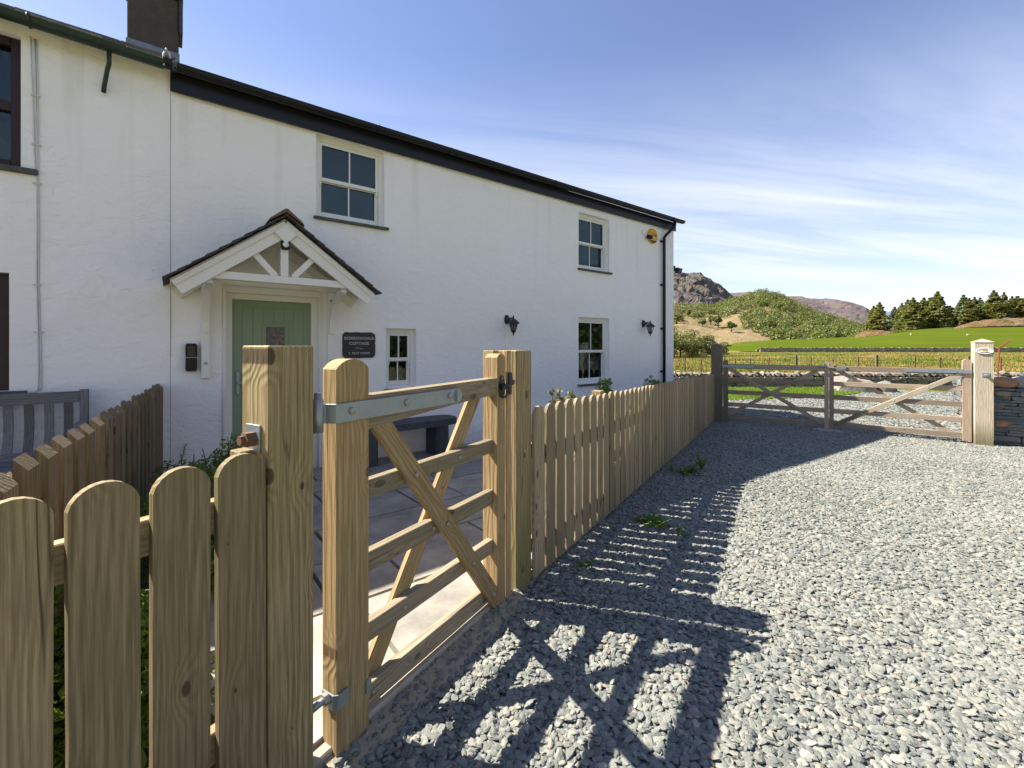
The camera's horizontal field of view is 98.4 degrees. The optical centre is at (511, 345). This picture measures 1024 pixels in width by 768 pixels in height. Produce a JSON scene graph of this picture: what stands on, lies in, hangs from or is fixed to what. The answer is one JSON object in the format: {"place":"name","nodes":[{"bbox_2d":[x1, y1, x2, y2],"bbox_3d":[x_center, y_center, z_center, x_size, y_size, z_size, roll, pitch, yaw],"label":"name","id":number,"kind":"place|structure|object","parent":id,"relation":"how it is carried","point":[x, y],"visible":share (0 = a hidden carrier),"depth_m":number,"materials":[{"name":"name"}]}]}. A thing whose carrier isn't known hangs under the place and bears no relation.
{"place":"outdoors","nodes":[
{"label":"outdoors","id":0,"kind":"place"},
{"bbox_2d":[210,434,531,767],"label":"patio","id":1,"kind":"structure","parent":0,"point":[394,511],"depth_m":2.73,"materials":[{"name":"beige stone"}]},
{"bbox_2d":[149,432,241,487],"bbox_3d":[-2.209,1.075,3.353,0.758,0.853,0.729,0,0,0],"label":"shrub","id":2,"kind":"object","parent":1,"relation":"on","point":[205,461],"visible":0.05,"depth_m":3.23,"materials":[{"name":"green plant"}]},
{"bbox_2d":[236,345,312,767],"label":"gatepost","id":3,"kind":"object","parent":1,"relation":"on","point":[276,436],"visible":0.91,"depth_m":1.39,"materials":[{"name":"brown wood"}]},
{"bbox_2d":[313,393,323,433],"bbox_3d":[-0.675,0.233,1.509,0.059,0.140,0.037,0,0,-16],"label":"hinge hook","id":4,"kind":"object","parent":3,"relation":"attached to","point":[318,413],"visible":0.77,"depth_m":1.50,"materials":[{"name":"metal"}]},
{"bbox_2d":[313,353,504,756],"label":"garden gate","id":5,"kind":"structure","parent":4,"relation":"attached to","point":[359,680],"depth_m":1.77,"materials":[{"name":"brown wood"}]},
{"bbox_2d":[369,415,456,467],"bbox_3d":[-1.411,1.274,5.842,1.472,0.547,0.438,0,0,-39],"label":"slate bench","id":6,"kind":"object","parent":1,"relation":"on","point":[437,433],"visible":0.48,"depth_m":5.96,"materials":[{"name":"grey stone"}]},
{"bbox_2d":[483,350,530,597],"bbox_3d":[-0.025,0.815,2.668,0.162,1.570,0.296,0,0,31],"label":"gatepost","id":7,"kind":"object","parent":1,"relation":"on","point":[518,484],"visible":0.51,"depth_m":2.62,"materials":[{"name":"brown wood"}]},
{"bbox_2d":[498,372,514,397],"bbox_3d":[-0.018,0.225,2.490,0.034,0.141,0.162,0,0,31],"label":"ring latch","id":8,"kind":"object","parent":7,"relation":"attached to","point":[503,386],"visible":1,"depth_m":2.46,"materials":[{"name":"black paint"}]},
{"bbox_2d":[547,388,580,405],"bbox_3d":[0.500,0.953,4.241,0.352,1.094,0.360,0,0,0],"label":"potted plant","id":9,"kind":"object","parent":1,"relation":"on","point":[559,397],"visible":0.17,"depth_m":4.24,"materials":[{"name":"green plant"}]},
{"bbox_2d":[594,378,612,393],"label":"potted plant","id":10,"kind":"object","parent":1,"relation":"on","point":[605,388],"visible":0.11,"depth_m":5.22,"materials":[{"name":"green plant"}]},
{"bbox_2d":[644,375,661,384],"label":"potted plant","id":11,"kind":"object","parent":1,"relation":"on","point":[652,381],"visible":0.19,"depth_m":7.29,"materials":[{"name":"green plant"}]},
{"bbox_2d":[0,0,1023,311],"label":"sky","id":12,"kind":"structure","parent":0,"point":[866,153],"materials":[{"name":"blue"}]},
{"bbox_2d":[362,414,1023,767],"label":"gravel","id":13,"kind":"structure","parent":0,"point":[805,596],"depth_m":2.33,"materials":[{"name":"grey gravel"}]},
{"bbox_2d":[324,588,532,767],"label":"concrete edging strip","id":14,"kind":"object","parent":13,"relation":"on","point":[444,669],"visible":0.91,"depth_m":1.90,"materials":[{"name":"grey concrete"}]},
{"bbox_2d":[576,560,595,566],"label":"weed","id":15,"kind":"object","parent":13,"relation":"on","point":[586,562],"visible":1,"depth_m":2.98,"materials":[{"name":"green plant"}]},
{"bbox_2d":[635,512,664,526],"bbox_3d":[1.186,1.501,3.811,0.275,0.084,0.266,0,0,-31],"label":"weed","id":16,"kind":"object","parent":13,"relation":"on","point":[649,519],"visible":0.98,"depth_m":3.81,"materials":[{"name":"green plant"}]},
{"bbox_2d":[640,516,673,528],"bbox_3d":[1.231,1.483,3.700,0.226,0.072,0.212,0,0,-35],"label":"weed","id":17,"kind":"object","parent":13,"relation":"on","point":[658,524],"visible":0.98,"depth_m":3.71,"materials":[{"name":"green plant"}]},
{"bbox_2d":[673,463,700,476],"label":"weed","id":18,"kind":"object","parent":13,"relation":"on","point":[687,469],"visible":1,"depth_m":5.49,"materials":[{"name":"green plant"}]},
{"bbox_2d":[689,452,713,469],"bbox_3d":[2.421,1.486,5.657,0.294,0.212,0.195,0,0,0],"label":"weed","id":19,"kind":"object","parent":13,"relation":"on","point":[701,463],"visible":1,"depth_m":5.65,"materials":[{"name":"green plant"}]},
{"bbox_2d":[814,428,844,431],"bbox_3d":[6.510,1.754,9.092,0.550,0.092,0.256,0,0,28],"label":"concrete stop","id":20,"kind":"object","parent":13,"relation":"on","point":[827,430],"visible":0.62,"depth_m":9.03,"materials":[{"name":"grey concrete"}]},
{"bbox_2d":[951,375,1023,445],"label":"slate wall","id":21,"kind":"structure","parent":13,"relation":"on","point":[1008,410],"depth_m":7.77,"materials":[{"name":"stone"}]},
{"bbox_2d":[997,339,1010,375],"bbox_3d":[9.308,0.591,8.400,0.320,1.421,0.067,0,0,0],"label":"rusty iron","id":22,"kind":"object","parent":21,"relation":"on","point":[998,360],"visible":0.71,"depth_m":8.38,"materials":[{"name":"brown metal"}]},
{"bbox_2d":[674,271,733,304],"bbox_3d":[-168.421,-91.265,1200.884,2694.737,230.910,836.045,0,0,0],"label":"crag","id":23,"kind":"structure","parent":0,"point":[695,288],"depth_m":1015.38,"materials":[{"name":"grey stone"}]},
{"bbox_2d":[674,301,846,345],"bbox_3d":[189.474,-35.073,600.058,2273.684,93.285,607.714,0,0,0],"label":"wooded hill","id":24,"kind":"structure","parent":0,"point":[723,333],"depth_m":385.66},
{"bbox_2d":[674,314,681,323],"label":"hillside tree","id":25,"kind":"object","parent":24,"relation":"on","point":[676,316],"visible":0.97,"depth_m":415.04,"materials":[{"name":"green plant"}]},
{"bbox_2d":[698,319,706,326],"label":"hillside tree","id":26,"kind":"object","parent":24,"relation":"on","point":[702,321],"visible":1,"depth_m":397.25,"materials":[{"name":"green plant"}]},
{"bbox_2d":[706,314,712,324],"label":"hillside tree","id":27,"kind":"object","parent":24,"relation":"on","point":[710,316],"visible":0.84,"depth_m":422.17,"materials":[{"name":"green plant"}]},
{"bbox_2d":[711,316,722,327],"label":"hillside tree","id":28,"kind":"object","parent":24,"relation":"on","point":[716,319],"visible":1,"depth_m":405.18,"materials":[{"name":"green plant"}]},
{"bbox_2d":[727,321,737,331],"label":"hillside tree","id":29,"kind":"object","parent":24,"relation":"on","point":[730,325],"visible":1,"depth_m":371.58,"materials":[{"name":"green plant"}]},
{"bbox_2d":[674,294,893,330],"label":"bare woodland","id":30,"kind":"object","parent":24,"relation":"on","point":[677,308],"visible":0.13,"depth_m":536.85,"materials":[{"name":"green plant"}]},
{"bbox_2d":[681,288,892,339],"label":"woodland","id":31,"kind":"object","parent":24,"relation":"on","point":[818,326],"visible":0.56,"depth_m":458.72,"materials":[{"name":"green plant"}]},
{"bbox_2d":[728,386,859,398],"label":"lawn","id":32,"kind":"structure","parent":0,"point":[774,397],"depth_m":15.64,"materials":[{"name":"green plant"}]},
{"bbox_2d":[834,376,876,392],"bbox_3d":[13.066,1.802,16.987,1.670,1.244,1.092,0,0,0],"label":"boulder","id":33,"kind":"object","parent":32,"relation":"on","point":[845,379],"visible":0.18,"depth_m":16.60,"materials":[{"name":"beige stone"}]},
{"bbox_2d":[730,291,893,328],"bbox_3d":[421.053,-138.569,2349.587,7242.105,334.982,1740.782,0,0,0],"label":"fell","id":34,"kind":"structure","parent":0,"point":[852,311],"depth_m":2312.68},
{"bbox_2d":[674,346,1023,428],"bbox_3d":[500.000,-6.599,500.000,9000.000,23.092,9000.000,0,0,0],"label":"ground","id":35,"kind":"structure","parent":0,"point":[739,355],"depth_m":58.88,"materials":[{"name":"green plant"}]},
{"bbox_2d":[0,0,182,473],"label":"neighbouring cottage","id":36,"kind":"structure","parent":35,"relation":"on","point":[104,187],"depth_m":4.20,"materials":[{"name":"white painted render"},{"name":"slate"},{"name":"wood"}]},
{"bbox_2d":[0,273,26,393],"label":"window","id":37,"kind":"structure","parent":36,"relation":"in","point":[4,277],"depth_m":3.93,"materials":[{"name":"brown glass"}]},
{"bbox_2d":[0,34,37,175],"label":"window","id":38,"kind":"structure","parent":36,"relation":"in","point":[10,48],"depth_m":3.97,"materials":[{"name":"brown glass"}]},
{"bbox_2d":[30,36,35,168],"bbox_3d":[-4.309,-2.179,3.981,0.041,1.192,0.008,0,0,-38],"label":"cable","id":39,"kind":"object","parent":36,"relation":"attached to","point":[32,99],"visible":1,"depth_m":3.98,"materials":[{"name":"white plastic"}]},
{"bbox_2d":[29,39,39,392],"bbox_3d":[-4.308,-1.163,3.982,0.072,3.195,0.010,0,0,-38],"label":"cable","id":40,"kind":"object","parent":36,"relation":"attached to","point":[36,218],"visible":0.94,"depth_m":3.99,"materials":[{"name":"plastic"}]},
{"bbox_2d":[36,39,41,390],"bbox_3d":[-4.282,-1.175,4.002,0.042,3.180,0.009,0,0,-38],"label":"cable","id":41,"kind":"object","parent":36,"relation":"attached to","point":[38,214],"visible":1,"depth_m":4.00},
{"bbox_2d":[162,56,685,471],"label":"white cottage","id":42,"kind":"structure","parent":35,"relation":"on","point":[425,262],"depth_m":5.99,"materials":[{"name":"paint"}]},
{"bbox_2d":[185,343,196,370],"bbox_3d":[-3.380,0.126,4.660,0.100,0.291,0.080,0,0,-38],"label":"key safe","id":43,"kind":"object","parent":42,"relation":"attached to","point":[191,356],"visible":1,"depth_m":4.63,"materials":[{"name":"black plastic"}]},
{"bbox_2d":[188,346,194,355],"bbox_3d":[-3.358,0.059,4.631,0.062,0.105,0.006,0,0,-38],"label":"window","id":44,"kind":"structure","parent":43,"relation":"in","point":[191,349],"depth_m":4.63,"materials":[{"name":"plastic"}]},
{"bbox_2d":[232,299,309,448],"bbox_3d":[-2.839,0.465,5.251,0.830,1.970,0.090,0,0,-38],"label":"door","id":45,"kind":"structure","parent":42,"relation":"in","point":[253,322],"depth_m":5.16,"materials":[{"name":"green wood"}]},
{"bbox_2d":[281,240,289,249],"bbox_3d":[-2.383,-1.056,4.654,0.085,0.095,0.074,0,0,-38],"label":"bulkhead lamp","id":46,"kind":"object","parent":42,"relation":"attached to","point":[285,245],"visible":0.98,"depth_m":4.63,"materials":[{"name":"black plastic"}]},
{"bbox_2d":[313,135,388,230],"bbox_3d":[-2.099,-2.095,5.773,0.953,1.071,0.210,0,0,-38],"label":"window","id":47,"kind":"structure","parent":42,"relation":"in","point":[348,176],"depth_m":5.80,"materials":[{"name":"white paint"}]},
{"bbox_2d":[342,332,374,357],"bbox_3d":[-1.993,-0.003,5.767,0.428,0.339,0.018,0,0,-38],"label":"name plaque","id":48,"kind":"object","parent":42,"relation":"attached to","point":[358,345],"visible":1,"depth_m":5.76,"materials":[{"name":"stone"}]},
{"bbox_2d":[384,328,413,390],"bbox_3d":[-1.562,0.197,6.188,0.524,0.862,0.210,0,0,-38],"label":"window","id":49,"kind":"structure","parent":42,"relation":"in","point":[399,342],"depth_m":6.24,"materials":[{"name":"white paint"}]},
{"bbox_2d":[504,315,519,335],"bbox_3d":[0.008,-0.331,7.160,0.209,0.347,0.281,0,0,-23],"label":"wall lantern","id":50,"kind":"object","parent":42,"relation":"attached to","point":[512,322],"depth_m":7.09,"materials":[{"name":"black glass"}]},
{"bbox_2d":[577,214,612,274],"bbox_3d":[1.569,-1.959,8.606,0.957,1.090,0.210,0,0,-38],"label":"window","id":51,"kind":"structure","parent":42,"relation":"in","point":[592,231],"depth_m":8.68,"materials":[{"name":"white paint"}]},
{"bbox_2d":[577,317,612,386],"bbox_3d":[1.569,0.117,8.606,0.957,1.299,0.210,0,0,-38],"label":"window","id":52,"kind":"structure","parent":42,"relation":"in","point":[592,331],"depth_m":8.68,"materials":[{"name":"white paint"}]},
{"bbox_2d":[642,231,652,238],"bbox_3d":[2.905,-2.371,9.501,0.248,0.186,0.116,0,0,0],"label":"security camera","id":53,"kind":"object","parent":42,"relation":"attached to","point":[649,236],"visible":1,"depth_m":9.47,"materials":[{"name":"black plastic"}]},
{"bbox_2d":[642,320,654,335],"bbox_3d":[2.916,-0.373,9.406,0.209,0.351,0.281,0,0,-23],"label":"wall lantern","id":54,"kind":"object","parent":42,"relation":"attached to","point":[650,326],"depth_m":9.35,"materials":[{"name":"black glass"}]},
{"bbox_2d":[647,229,657,243],"bbox_3d":[3.075,-2.386,9.661,0.324,0.324,0.060,0,0,-38],"label":"alarm sounder","id":55,"kind":"object","parent":42,"relation":"attached to","point":[653,232],"visible":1,"depth_m":9.63,"materials":[{"name":"yellow plastic"}]},
{"bbox_2d":[674,266,682,273],"bbox_3d":[3.840,-1.765,10.317,0.323,0.175,0.128,0,0,-38],"label":"floodlight","id":56,"kind":"object","parent":42,"relation":"attached to","point":[677,270],"visible":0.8,"depth_m":10.32,"materials":[{"name":"black paint"}]},
{"bbox_2d":[531,374,714,579],"bbox_3d":[2.493,1.207,6.756,0.150,1.648,9.298,0,0,31],"label":"picket fence","id":57,"kind":"object","parent":35,"relation":"on","point":[597,456],"visible":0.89,"depth_m":3.72,"materials":[{"name":"brown wood"}]},
{"bbox_2d":[674,326,687,348],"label":"bush","id":58,"kind":"object","parent":35,"relation":"on","point":[677,344],"visible":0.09,"depth_m":57.88,"materials":[{"name":"green plant"}]},
{"bbox_2d":[674,328,706,357],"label":"bush","id":59,"kind":"object","parent":35,"relation":"on","point":[691,345],"visible":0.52,"depth_m":60.46,"materials":[{"name":"green plant"}]},
{"bbox_2d":[678,334,715,355],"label":"bush","id":60,"kind":"object","parent":35,"relation":"on","point":[708,340],"visible":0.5,"depth_m":64.83,"materials":[{"name":"green plant"}]},
{"bbox_2d":[700,342,728,354],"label":"bush","id":61,"kind":"object","parent":35,"relation":"on","point":[725,350],"visible":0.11,"depth_m":70.41,"materials":[{"name":"green plant"}]},
{"bbox_2d":[711,343,722,421],"bbox_3d":[4.760,1.006,10.267,0.230,2.119,0.212,0,0,34],"label":"driveway gatepost","id":62,"kind":"object","parent":35,"relation":"on","point":[716,360],"visible":0.81,"depth_m":10.17,"materials":[{"name":"brown wood"}]},
{"bbox_2d":[722,360,828,428],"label":"driveway gate","id":63,"kind":"structure","parent":62,"relation":"attached to","point":[776,394],"depth_m":9.58,"materials":[{"name":"brown wood"}]},
{"bbox_2d":[728,390,960,429],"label":"gravel","id":64,"kind":"structure","parent":35,"relation":"on","point":[894,408],"depth_m":12.14,"materials":[{"name":"grey gravel"}]},
{"bbox_2d":[674,370,1023,386],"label":"boundary wall","id":65,"kind":"structure","parent":35,"relation":"on","point":[909,378],"depth_m":18.36,"materials":[{"name":"stone"}]},
{"bbox_2d":[675,355,1023,372],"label":"wire fence","id":66,"kind":"object","parent":35,"relation":"on","point":[876,360],"visible":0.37,"depth_m":21.48,"materials":[{"name":"metal"}]},
{"bbox_2d":[877,381,897,391],"bbox_3d":[14.240,1.701,16.884,0.848,0.723,0.647,0,0,0],"label":"boulder","id":67,"kind":"object","parent":35,"relation":"on","point":[887,390],"visible":0.25,"depth_m":16.64,"materials":[{"name":"stone"}]},
{"bbox_2d":[756,347,1023,351],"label":"field wall","id":68,"kind":"structure","parent":35,"relation":"on","point":[868,349],"depth_m":98.06,"materials":[{"name":"stone"}]},
{"bbox_2d":[970,339,993,445],"bbox_3d":[8.349,0.974,7.842,0.242,2.182,0.322,0,0,34],"label":"driveway gatepost","id":69,"kind":"object","parent":35,"relation":"on","point":[982,399],"visible":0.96,"depth_m":7.78,"materials":[{"name":"brown wood"}]},
{"bbox_2d":[829,359,971,440],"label":"driveway gate","id":70,"kind":"structure","parent":69,"relation":"attached to","point":[964,372],"depth_m":8.40,"materials":[{"name":"brown wood"}]},
{"bbox_2d":[819,365,848,370],"bbox_3d":[6.557,0.465,9.015,0.512,0.120,0.028,0,0,34],"label":"gate catch","id":71,"kind":"object","parent":70,"relation":"attached to","point":[844,368],"visible":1,"depth_m":8.93,"materials":[{"name":"metal"}]},
{"bbox_2d":[976,348,993,353],"bbox_3d":[8.300,0.098,7.761,0.224,0.112,0.016,0,0,34],"label":"oval sign","id":72,"kind":"object","parent":69,"relation":"attached to","point":[984,350],"visible":1,"depth_m":7.76,"materials":[{"name":"beige paint"}]},
{"bbox_2d":[724,326,1023,351],"bbox_3d":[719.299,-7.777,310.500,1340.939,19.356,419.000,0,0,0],"label":"pasture","id":73,"kind":"structure","parent":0,"point":[953,337],"depth_m":184.09,"materials":[{"name":"green plant"}]},
{"bbox_2d":[862,305,877,329],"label":"conifer tree","id":74,"kind":"object","parent":73,"relation":"on","point":[867,324],"visible":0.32,"depth_m":262.04,"materials":[{"name":"green plant"}]},
{"bbox_2d":[855,330,895,336],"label":"bracken mound","id":75,"kind":"object","parent":73,"relation":"on","point":[865,333],"visible":0.81,"depth_m":247.16,"materials":[{"name":"brown plant"}]},
{"bbox_2d":[867,302,892,330],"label":"conifer tree","id":76,"kind":"object","parent":75,"relation":"on","point":[879,314],"visible":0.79,"depth_m":256.06,"materials":[{"name":"green plant"}]},
{"bbox_2d":[887,307,897,328],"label":"pine tree","id":77,"kind":"object","parent":73,"relation":"on","point":[892,316],"visible":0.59,"depth_m":299.40,"materials":[{"name":"green plant"}]},
{"bbox_2d":[891,303,903,331],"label":"conifer tree","id":78,"kind":"object","parent":73,"relation":"on","point":[901,306],"visible":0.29,"depth_m":284.73,"materials":[{"name":"green plant"}]},
{"bbox_2d":[892,299,914,331],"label":"conifer tree","id":79,"kind":"object","parent":73,"relation":"on","point":[897,325],"visible":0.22,"depth_m":280.67,"materials":[{"name":"green plant"}]},
{"bbox_2d":[894,297,927,331],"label":"conifer tree","id":80,"kind":"object","parent":73,"relation":"on","point":[915,321],"visible":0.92,"depth_m":265.87,"materials":[{"name":"green plant"}]},
{"bbox_2d":[911,302,927,329],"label":"conifer tree","id":81,"kind":"object","parent":73,"relation":"on","point":[922,308],"visible":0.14,"depth_m":272.99,"materials":[{"name":"green plant"}]},
{"bbox_2d":[920,297,939,327],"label":"conifer tree","id":82,"kind":"object","parent":73,"relation":"on","point":[924,303],"visible":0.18,"depth_m":280.82,"materials":[{"name":"green plant"}]},
{"bbox_2d":[923,291,954,328],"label":"conifer tree","id":83,"kind":"object","parent":73,"relation":"on","point":[936,310],"visible":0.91,"depth_m":265.77,"materials":[{"name":"green plant"}]},
{"bbox_2d":[940,303,953,327],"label":"conifer tree","id":84,"kind":"object","parent":73,"relation":"on","point":[951,322],"visible":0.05,"depth_m":272.69,"materials":[{"name":"green plant"}]},
{"bbox_2d":[948,305,954,316],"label":"pine tree","id":85,"kind":"object","parent":73,"relation":"on","point":[951,309],"visible":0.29,"depth_m":288.08,"materials":[{"name":"green plant"}]},
{"bbox_2d":[952,306,962,326],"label":"conifer tree","id":86,"kind":"object","parent":73,"relation":"on","point":[956,321],"visible":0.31,"depth_m":283.92,"materials":[{"name":"green plant"}]},
{"bbox_2d":[953,295,967,317],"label":"pine tree","id":87,"kind":"object","parent":73,"relation":"on","point":[960,303],"visible":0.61,"depth_m":280.24,"materials":[{"name":"green plant"}]},
{"bbox_2d":[954,298,981,325],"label":"conifer tree","id":88,"kind":"object","parent":73,"relation":"on","point":[970,313],"visible":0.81,"depth_m":273.79,"materials":[{"name":"green plant"}]},
{"bbox_2d":[971,297,983,320],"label":"conifer tree","id":89,"kind":"object","parent":73,"relation":"on","point":[976,302],"visible":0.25,"depth_m":281.70,"materials":[{"name":"green plant"}]},
{"bbox_2d":[954,317,1023,327],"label":"rocky knoll","id":90,"kind":"structure","parent":73,"relation":"on","point":[1007,321],"depth_m":254.17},
{"bbox_2d":[979,290,1006,320],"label":"conifer tree","id":91,"kind":"object","parent":90,"relation":"on","point":[996,308],"visible":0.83,"depth_m":270.54,"materials":[{"name":"green plant"}]},
{"bbox_2d":[1001,292,1017,317],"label":"conifer tree","id":92,"kind":"object","parent":90,"relation":"on","point":[1009,311],"visible":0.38,"depth_m":273.31,"materials":[{"name":"green plant"}]},
{"bbox_2d":[1012,298,1023,317],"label":"conifer tree","id":93,"kind":"object","parent":90,"relation":"on","point":[1019,310],"visible":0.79,"depth_m":274.84,"materials":[{"name":"green plant"}]},
{"bbox_2d":[1009,296,1021,316],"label":"conifer tree","id":94,"kind":"object","parent":73,"relation":"on","point":[1013,301],"visible":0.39,"depth_m":278.25,"materials":[{"name":"green plant"}]},
{"label":"neighbour paving","id":95,"kind":"structure","parent":0,"visible":0},
{"bbox_2d":[0,389,88,473],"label":"garden bench","id":96,"kind":"object","parent":95,"relation":"on","point":[27,401],"visible":0.37,"depth_m":3.88,"materials":[{"name":"grey wood"}]},
{"bbox_2d":[53,583,64,678],"bbox_3d":[-1.812,1.126,1.430,0.600,0.804,0.533,0,0,-21],"label":"shrub","id":97,"kind":"object","parent":95,"relation":"on","point":[57,590],"visible":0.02,"depth_m":1.62,"materials":[{"name":"green plant"}]},
{"bbox_2d":[53,682,64,767],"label":"fern","id":98,"kind":"object","parent":95,"relation":"on","point":[60,757],"visible":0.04,"depth_m":1.35,"materials":[{"name":"green plant"}]},
{"bbox_2d":[0,384,162,630],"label":"dividing fence","id":99,"kind":"object","parent":95,"relation":"on","point":[123,443],"visible":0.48,"depth_m":2.27,"materials":[{"name":"brown wood"}]},
{"bbox_2d":[0,447,265,767],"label":"picket fence","id":100,"kind":"object","parent":95,"relation":"on","point":[90,560],"visible":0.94,"depth_m":1.07,"materials":[{"name":"brown wood"}]},
{"bbox_2d":[140,556,214,767],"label":"planting bed","id":101,"kind":"object","parent":95,"relation":"on","point":[146,750],"depth_m":2.70,"materials":[{"name":"soil"}]},
{"bbox_2d":[53,589,148,738],"bbox_3d":[-1.464,1.200,1.590,0.512,0.645,0.536,0,0,0],"label":"shrub","id":102,"kind":"object","parent":101,"relation":"on","point":[59,671],"visible":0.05,"depth_m":1.52,"materials":[{"name":"green plant"}]},
{"bbox_2d":[53,648,214,767],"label":"fern","id":103,"kind":"object","parent":101,"relation":"on","point":[59,748],"visible":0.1,"depth_m":1.42,"materials":[{"name":"green plant"}]},
{"bbox_2d":[53,601,214,767],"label":"fern","id":104,"kind":"object","parent":101,"relation":"on","point":[145,709],"visible":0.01,"depth_m":1.53,"materials":[{"name":"green plant"}]},
{"bbox_2d":[140,453,220,590],"bbox_3d":[-1.875,1.098,2.552,0.629,0.898,0.610,0,0,0],"label":"shrub","id":105,"kind":"object","parent":101,"relation":"on","point":[144,577],"visible":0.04,"depth_m":2.49,"materials":[{"name":"green plant"}]}
]}

